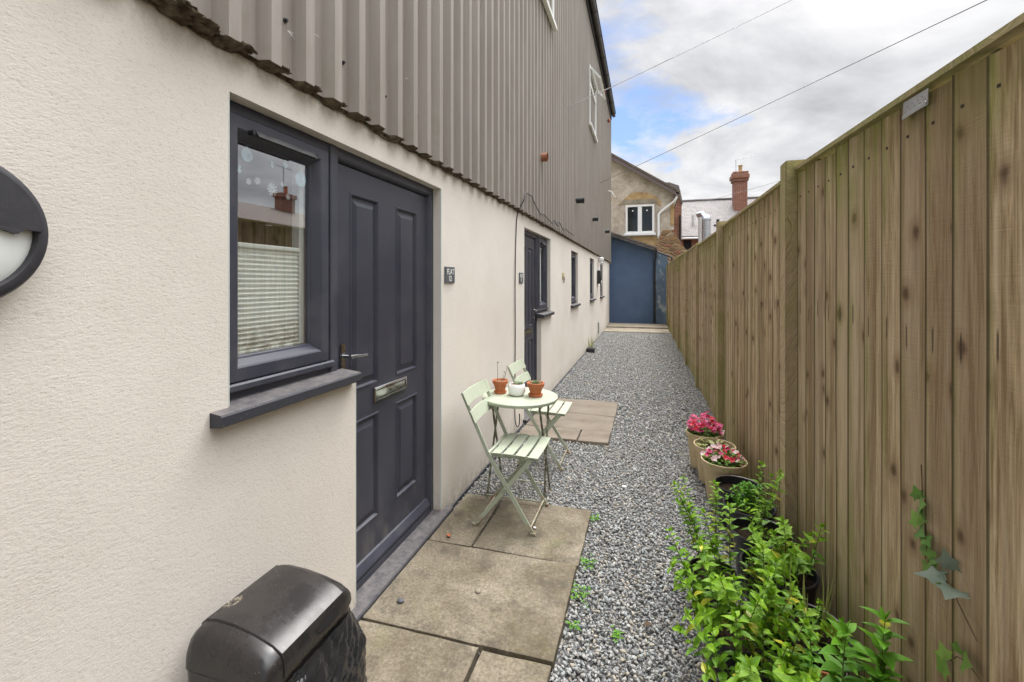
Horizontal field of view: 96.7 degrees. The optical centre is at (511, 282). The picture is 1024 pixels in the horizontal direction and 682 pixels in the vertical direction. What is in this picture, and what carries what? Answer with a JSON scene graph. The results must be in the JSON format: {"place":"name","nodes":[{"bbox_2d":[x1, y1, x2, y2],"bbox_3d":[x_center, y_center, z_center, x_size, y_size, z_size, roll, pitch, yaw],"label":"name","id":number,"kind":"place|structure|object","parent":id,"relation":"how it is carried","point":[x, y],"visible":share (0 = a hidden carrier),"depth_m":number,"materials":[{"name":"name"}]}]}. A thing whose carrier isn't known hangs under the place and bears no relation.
{"place":"outdoors","nodes":[
{"label":"outdoors","id":0,"kind":"place"},
{"bbox_2d":[604,323,669,333],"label":"pavement","id":1,"kind":"structure","parent":0,"point":[636,328],"depth_m":14.70,"materials":[{"name":"concrete"}]},
{"bbox_2d":[454,332,847,681],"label":"path","id":2,"kind":"structure","parent":0,"point":[592,664],"depth_m":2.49,"materials":[{"name":"grey gravel"}]},
{"bbox_2d":[359,620,478,681],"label":"paving slab","id":3,"kind":"structure","parent":2,"relation":"on","point":[394,654],"depth_m":1.79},
{"bbox_2d":[186,565,366,681],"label":"dustbin","id":4,"kind":"object","parent":3,"relation":"on","point":[284,623],"visible":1,"depth_m":1.30,"materials":[{"name":"black plastic"}]},
{"bbox_2d":[429,493,501,547],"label":"paving slab","id":5,"kind":"structure","parent":2,"relation":"on","point":[465,514],"depth_m":2.81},
{"bbox_2d":[363,540,576,671],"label":"paving slab","id":6,"kind":"structure","parent":2,"relation":"on","point":[517,607],"depth_m":2.10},
{"bbox_2d":[397,598,403,602],"bbox_3d":[-0.514,1.466,2.099,0.033,0.018,0.028,0,0,-4],"label":"pebble","id":7,"kind":"object","parent":6,"relation":"on","point":[400,600],"visible":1,"depth_m":2.09,"materials":[{"name":"stone"}]},
{"bbox_2d":[468,650,550,681],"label":"paving slab","id":8,"kind":"structure","parent":2,"relation":"on","point":[491,667],"depth_m":1.74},
{"bbox_2d":[482,387,557,506],"bbox_3d":[0.056,1.144,3.188,0.528,0.712,0.528,0,0,16],"label":"bistro table","id":9,"kind":"object","parent":2,"relation":"on","point":[523,401],"visible":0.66,"depth_m":3.10,"materials":[{"name":"green paint"}]},
{"bbox_2d":[492,362,507,393],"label":"potted plant","id":10,"kind":"object","parent":9,"relation":"on","point":[500,384],"visible":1,"depth_m":3.23,"materials":[{"name":"orange plant"}]},
{"bbox_2d":[508,381,525,396],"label":"potted plant","id":11,"kind":"object","parent":9,"relation":"on","point":[516,388],"visible":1,"depth_m":3.15,"materials":[{"name":"white plant"}]},
{"bbox_2d":[527,380,543,397],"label":"potted plant","id":12,"kind":"object","parent":9,"relation":"on","point":[535,387],"visible":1,"depth_m":3.13,"materials":[{"name":"orange plant"}]},
{"bbox_2d":[473,498,590,570],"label":"paving slab","id":13,"kind":"structure","parent":2,"relation":"on","point":[561,532],"depth_m":2.69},
{"bbox_2d":[461,379,550,535],"bbox_3d":[-0.029,1.073,2.896,0.484,0.813,0.424,0,0,16],"label":"folding chair","id":14,"kind":"object","parent":13,"relation":"on","point":[470,394],"visible":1,"depth_m":2.82,"materials":[{"name":"green paint"}]},
{"bbox_2d":[507,359,571,470],"bbox_3d":[0.244,1.097,3.878,0.484,0.813,0.424,0,0,16],"label":"folding chair","id":15,"kind":"object","parent":2,"relation":"on","point":[515,367],"visible":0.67,"depth_m":3.79,"materials":[{"name":"green paint"}]},
{"bbox_2d":[517,425,580,442],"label":"paving slab","id":16,"kind":"structure","parent":2,"relation":"on","point":[568,435],"depth_m":4.46,"materials":[{"name":"stone"}]},
{"bbox_2d":[526,411,614,433],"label":"paving slab","id":17,"kind":"structure","parent":2,"relation":"on","point":[581,422],"depth_m":4.82,"materials":[{"name":"stone"}]},
{"bbox_2d":[566,620,580,629],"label":"weed","id":18,"kind":"object","parent":2,"relation":"on","point":[575,622],"visible":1,"depth_m":1.98,"materials":[{"name":"green plant"}]},
{"bbox_2d":[538,398,617,416],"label":"paving slab","id":19,"kind":"structure","parent":2,"relation":"on","point":[597,408],"depth_m":5.39,"materials":[{"name":"stone"}]},
{"bbox_2d":[570,580,590,607],"bbox_3d":[0.323,1.491,2.190,0.114,0.021,0.171,0,0,16],"label":"weed","id":20,"kind":"object","parent":2,"relation":"on","point":[583,593],"visible":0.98,"depth_m":2.19,"materials":[{"name":"green plant"}]},
{"bbox_2d":[581,553,596,569],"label":"weed","id":21,"kind":"object","parent":2,"relation":"on","point":[586,560],"visible":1,"depth_m":2.43,"materials":[{"name":"green plant"}]},
{"bbox_2d":[586,347,594,353],"bbox_3d":[1.706,1.465,9.869,0.170,0.130,0.200,0,0,16],"label":"plant pot","id":22,"kind":"object","parent":2,"relation":"on","point":[590,349],"visible":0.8,"depth_m":9.78,"materials":[{"name":"black paint"}]},
{"bbox_2d":[578,430,610,446],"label":"paving slab","id":23,"kind":"structure","parent":2,"relation":"on","point":[590,437],"depth_m":4.33,"materials":[{"name":"stone"}]},
{"bbox_2d":[590,514,598,520],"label":"weed","id":24,"kind":"object","parent":2,"relation":"on","point":[595,518],"visible":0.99,"depth_m":2.88,"materials":[{"name":"green plant"}]},
{"bbox_2d":[611,625,623,642],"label":"weed","id":25,"kind":"object","parent":2,"relation":"on","point":[616,633],"visible":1,"depth_m":1.93,"materials":[{"name":"green plant"}]},
{"bbox_2d":[671,475,738,607],"bbox_3d":[0.899,1.228,2.109,0.285,0.544,0.393,0,0,4],"label":"potted plant","id":26,"kind":"object","parent":2,"relation":"on","point":[691,516],"visible":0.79,"depth_m":2.16,"materials":[{"name":"plant"}]},
{"bbox_2d":[685,410,724,468],"bbox_3d":[1.571,1.270,3.720,0.309,0.460,0.306,0,0,16],"label":"flower pot","id":27,"kind":"object","parent":2,"relation":"on","point":[695,429],"visible":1,"depth_m":3.69,"materials":[{"name":"plastic"}]},
{"bbox_2d":[693,437,736,483],"bbox_3d":[1.534,1.352,3.443,0.301,0.296,0.299,0,0,16],"label":"flower pot","id":28,"kind":"object","parent":2,"relation":"on","point":[701,444],"visible":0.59,"depth_m":3.46,"materials":[{"name":"ceramic"}]},
{"bbox_2d":[700,442,747,502],"bbox_3d":[1.468,1.314,3.149,0.302,0.373,0.316,0,0,16],"label":"flower pot","id":29,"kind":"object","parent":2,"relation":"on","point":[720,462],"visible":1,"depth_m":3.11,"materials":[{"name":"plastic"}]},
{"bbox_2d":[665,507,802,678],"bbox_3d":[0.852,1.237,1.757,0.499,0.526,0.452,0,0,16],"label":"potted plant","id":30,"kind":"object","parent":2,"relation":"on","point":[724,594],"visible":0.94,"depth_m":1.71,"materials":[{"name":"plant"}]},
{"bbox_2d":[715,475,762,527],"bbox_3d":[1.404,1.375,2.829,0.270,0.250,0.270,0,0,16],"label":"black plant pot","id":31,"kind":"object","parent":2,"relation":"on","point":[727,483],"visible":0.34,"depth_m":2.89,"materials":[{"name":"paint"}]},
{"bbox_2d":[723,481,776,549],"bbox_3d":[1.338,1.299,2.567,0.270,0.402,0.270,0,0,16],"label":"potted plant","id":32,"kind":"object","parent":2,"relation":"on","point":[737,498],"visible":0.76,"depth_m":2.54,"materials":[{"name":"plant"}]},
{"bbox_2d":[672,572,830,681],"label":"potted plant","id":33,"kind":"object","parent":2,"relation":"on","point":[747,669],"visible":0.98,"depth_m":1.50,"materials":[{"name":"plant"}]},
{"bbox_2d":[730,460,793,582],"bbox_3d":[1.259,1.201,2.298,0.286,0.598,0.286,0,0,16],"label":"potted plant","id":34,"kind":"object","parent":2,"relation":"on","point":[740,539],"visible":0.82,"depth_m":2.31,"materials":[{"name":"plant"}]},
{"bbox_2d":[738,498,828,613],"bbox_3d":[1.178,1.250,1.986,0.337,0.501,0.393,0,0,16],"label":"potted plant","id":35,"kind":"object","parent":2,"relation":"on","point":[800,567],"visible":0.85,"depth_m":1.95,"materials":[{"name":"plant"}]},
{"bbox_2d":[755,557,852,677],"bbox_3d":[1.072,1.239,1.672,0.312,0.522,0.334,0,0,16],"label":"potted plant","id":36,"kind":"object","parent":2,"relation":"on","point":[815,615],"visible":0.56,"depth_m":1.64,"materials":[{"name":"plant"}]},
{"bbox_2d":[793,625,875,681],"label":"potted plant","id":37,"kind":"object","parent":2,"relation":"on","point":[808,660],"visible":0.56,"depth_m":1.44,"materials":[{"name":"green plant"}]},
{"bbox_2d":[666,12,1023,681],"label":"timber fence","id":38,"kind":"object","parent":2,"relation":"on","point":[845,317],"visible":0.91,"depth_m":1.41,"materials":[{"name":"brown wood"}]},
{"bbox_2d":[902,88,928,119],"bbox_3d":[1.123,-0.500,1.270,0.007,0.050,0.122,0,0,16],"label":"metal plate","id":39,"kind":"object","parent":38,"relation":"attached to","point":[917,102],"visible":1,"depth_m":1.26,"materials":[{"name":"metal"}]},
{"bbox_2d":[908,464,977,640],"bbox_3d":[1.082,0.661,1.169,0.082,0.321,0.255,0,0,16],"label":"ivy sprig","id":40,"kind":"object","parent":38,"relation":"attached to","point":[934,574],"visible":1,"depth_m":1.18,"materials":[{"name":"green plant"}]},
{"bbox_2d":[934,640,982,681],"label":"ivy sprig","id":41,"kind":"object","parent":38,"relation":"attached to","point":[942,653],"visible":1,"depth_m":1.14,"materials":[{"name":"green plant"}]},
{"bbox_2d":[818,606,912,681],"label":"potted plant","id":42,"kind":"object","parent":2,"relation":"on","point":[834,667],"visible":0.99,"depth_m":1.29,"materials":[{"name":"plant"}]},
{"bbox_2d":[596,0,1023,199],"label":"sky","id":43,"kind":"structure","parent":0,"point":[783,50],"materials":[{"name":"white"}]},
{"label":"ground","id":44,"kind":"structure","parent":0,"visible":0},
{"bbox_2d":[0,0,615,681],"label":"apartment building","id":45,"kind":"structure","parent":44,"relation":"on","point":[248,336],"depth_m":1.60,"materials":[{"name":"paint"}]},
{"bbox_2d":[0,166,48,297],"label":"wall lamp","id":46,"kind":"object","parent":45,"relation":"attached to","point":[24,234],"visible":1,"depth_m":0.90,"materials":[{"name":"black plastic"}]},
{"bbox_2d":[210,100,361,428],"bbox_3d":[-0.853,-0.087,1.706,0.191,1.050,0.692,0,0,16],"label":"window","id":47,"kind":"structure","parent":45,"relation":"in","point":[279,295],"depth_m":1.72,"materials":[{"name":"plastic"}]},
{"bbox_2d":[338,163,429,581],"bbox_3d":[-0.652,0.435,2.451,0.101,1.948,0.873,0,0,16],"label":"door","id":48,"kind":"structure","parent":45,"relation":"in","point":[382,224],"depth_m":2.40,"materials":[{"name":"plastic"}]},
{"bbox_2d":[444,266,454,282],"bbox_3d":[-0.412,-0.053,3.013,0.011,0.107,0.150,0,0,16],"label":"door sign","id":49,"kind":"object","parent":45,"relation":"attached to","point":[449,274],"visible":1,"depth_m":3.00,"materials":[{"name":"stone"}]},
{"bbox_2d":[519,273,522,282],"bbox_3d":[0.096,-0.053,4.740,0.011,0.107,0.150,0,0,16],"label":"door sign","id":50,"kind":"object","parent":45,"relation":"attached to","point":[520,277],"visible":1,"depth_m":4.71,"materials":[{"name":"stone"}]},
{"bbox_2d":[514,193,531,426],"bbox_3d":[0.133,0.245,4.682,0.066,2.380,0.440,0,0,26],"label":"cable","id":51,"kind":"object","parent":45,"relation":"attached to","point":[515,297],"visible":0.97,"depth_m":4.50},
{"bbox_2d":[524,236,537,386],"bbox_3d":[0.185,0.435,5.303,0.101,1.948,0.738,0,0,16],"label":"door","id":52,"kind":"structure","parent":45,"relation":"in","point":[529,308],"depth_m":5.41,"materials":[{"name":"plastic"}]},
{"bbox_2d":[541,152,548,161],"bbox_3d":[0.369,-1.500,5.436,0.116,0.108,0.108,0,0,16],"label":"vent pipe","id":53,"kind":"object","parent":45,"relation":"attached to","point":[544,157],"visible":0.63,"depth_m":5.40,"materials":[{"name":"plastic"}]},
{"bbox_2d":[536,236,554,317],"bbox_3d":[0.399,-0.087,5.970,0.191,1.050,0.680,0,0,16],"label":"window","id":54,"kind":"structure","parent":45,"relation":"in","point":[542,244],"depth_m":6.12,"materials":[{"name":"plastic"}]},
{"bbox_2d":[542,0,556,30],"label":"window","id":55,"kind":"structure","parent":45,"relation":"in","point":[550,13],"depth_m":5.79,"materials":[{"name":"white plastic"}]},
{"bbox_2d":[531,196,572,234],"bbox_3d":[0.628,-0.856,6.304,0.030,0.177,2.894,0,0,16],"label":"cable","id":56,"kind":"object","parent":45,"relation":"attached to","point":[548,219],"visible":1,"depth_m":5.83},
{"bbox_2d":[571,252,580,307],"bbox_3d":[1.105,-0.074,8.373,0.191,1.023,0.970,0,0,16],"label":"window","id":57,"kind":"structure","parent":45,"relation":"in","point":[573,257],"depth_m":8.68,"materials":[{"name":"plastic"}]},
{"bbox_2d":[575,197,584,202],"bbox_3d":[1.210,-1.485,8.191,0.176,0.112,0.112,0,0,16],"label":"vent pipe","id":58,"kind":"object","parent":45,"relation":"attached to","point":[580,200],"visible":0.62,"depth_m":8.15,"materials":[{"name":"black paint"}]},
{"bbox_2d":[590,259,595,301],"bbox_3d":[1.899,-0.081,11.074,0.191,1.038,1.000,0,0,16],"label":"window","id":59,"kind":"structure","parent":45,"relation":"in","point":[591,299],"depth_m":11.40,"materials":[{"name":"plastic"}]},
{"bbox_2d":[589,64,605,142],"bbox_3d":[1.984,-4.145,10.621,0.310,1.350,1.360,0,0,16],"label":"window","id":60,"kind":"structure","parent":45,"relation":"in","point":[591,70],"depth_m":10.35,"materials":[{"name":"white plastic"}]},
{"bbox_2d":[597,270,601,283],"bbox_3d":[2.364,-0.160,12.292,0.108,0.360,0.320,0,0,16],"label":"mailbox","id":61,"kind":"object","parent":45,"relation":"attached to","point":[599,276],"visible":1,"depth_m":12.14,"materials":[{"name":"black paint"}]},
{"bbox_2d":[598,257,603,264],"bbox_3d":[2.436,-0.591,12.443,0.160,0.217,0.210,0,0,16],"label":"security light","id":62,"kind":"object","parent":45,"relation":"attached to","point":[600,259],"visible":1,"depth_m":12.36,"materials":[{"name":"white plastic"}]},
{"bbox_2d":[600,264,604,297],"bbox_3d":[2.600,-0.081,13.463,0.191,1.038,1.020,0,0,16],"label":"window","id":63,"kind":"structure","parent":45,"relation":"in","point":[600,264],"depth_m":13.81,"materials":[{"name":"plastic"}]},
{"bbox_2d":[567,0,790,107],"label":"overhead cable","id":64,"kind":"object","parent":45,"relation":"attached to","point":[673,57],"visible":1,"depth_m":8.30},
{"bbox_2d":[601,0,986,182],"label":"overhead cable","id":65,"kind":"object","parent":45,"relation":"attached to","point":[822,78],"visible":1,"depth_m":6.46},
{"bbox_2d":[609,232,672,323],"bbox_3d":[4.684,-0.300,17.452,2.950,3.600,2.770,0,0,16],"label":"lean to","id":66,"kind":"object","parent":44,"relation":"on","point":[637,281],"visible":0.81,"depth_m":16.34,"materials":[{"name":"blue paint"}]},
{"bbox_2d":[611,153,679,245],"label":"gabled house","id":67,"kind":"structure","parent":44,"relation":"on","point":[643,203],"depth_m":19.20,"materials":[{"name":"beige paint"}]},
{"bbox_2d":[624,204,655,235],"bbox_3d":[5.395,-2.650,19.208,1.285,1.300,0.180,0,0,16],"label":"window","id":68,"kind":"structure","parent":67,"relation":"in","point":[639,218],"depth_m":19.20,"materials":[{"name":"white plastic"}]},
{"bbox_2d":[655,230,685,262],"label":"stone wall","id":69,"kind":"structure","parent":44,"relation":"on","point":[668,242],"depth_m":17.03,"materials":[{"name":"brown stone"}]},
{"bbox_2d":[666,182,682,242],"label":"brick house","id":70,"kind":"structure","parent":44,"relation":"on","point":[678,219],"depth_m":23.53,"materials":[{"name":"brown brick"}]},
{"bbox_2d":[682,165,758,248],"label":"slate roofed house","id":71,"kind":"structure","parent":44,"relation":"on","point":[723,209],"depth_m":28.40,"materials":[{"name":"white brick"}]},
{"bbox_2d":[684,240,690,248],"bbox_3d":[10.505,-1.525,27.246,0.440,2.050,0.035,0,0,16],"label":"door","id":72,"kind":"structure","parent":71,"relation":"in","point":[687,243],"depth_m":27.23,"materials":[{"name":"black"}]},
{"bbox_2d":[692,215,694,224],"bbox_3d":[11.142,-3.625,27.995,0.170,1.050,0.170,0,0,16],"label":"flue pipe","id":73,"kind":"object","parent":71,"relation":"on","point":[693,219],"visible":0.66,"depth_m":27.94,"materials":[{"name":"white plastic"}]},
{"bbox_2d":[696,211,711,240],"bbox_3d":[10.701,-1.851,25.289,0.576,4.302,0.776,0,0,-20],"label":"extractor flue","id":74,"kind":"object","parent":71,"relation":"attached to","point":[706,225],"visible":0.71,"depth_m":25.01,"materials":[{"name":"metal"}]},
{"bbox_2d":[698,217,701,242],"bbox_3d":[10.326,-1.560,25.003,0.180,4.120,0.180,0,0,16],"label":"flue pipe","id":75,"kind":"object","parent":74,"relation":"attached to","point":[699,229],"visible":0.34,"depth_m":24.93,"materials":[{"name":"white plastic"}]}
]}

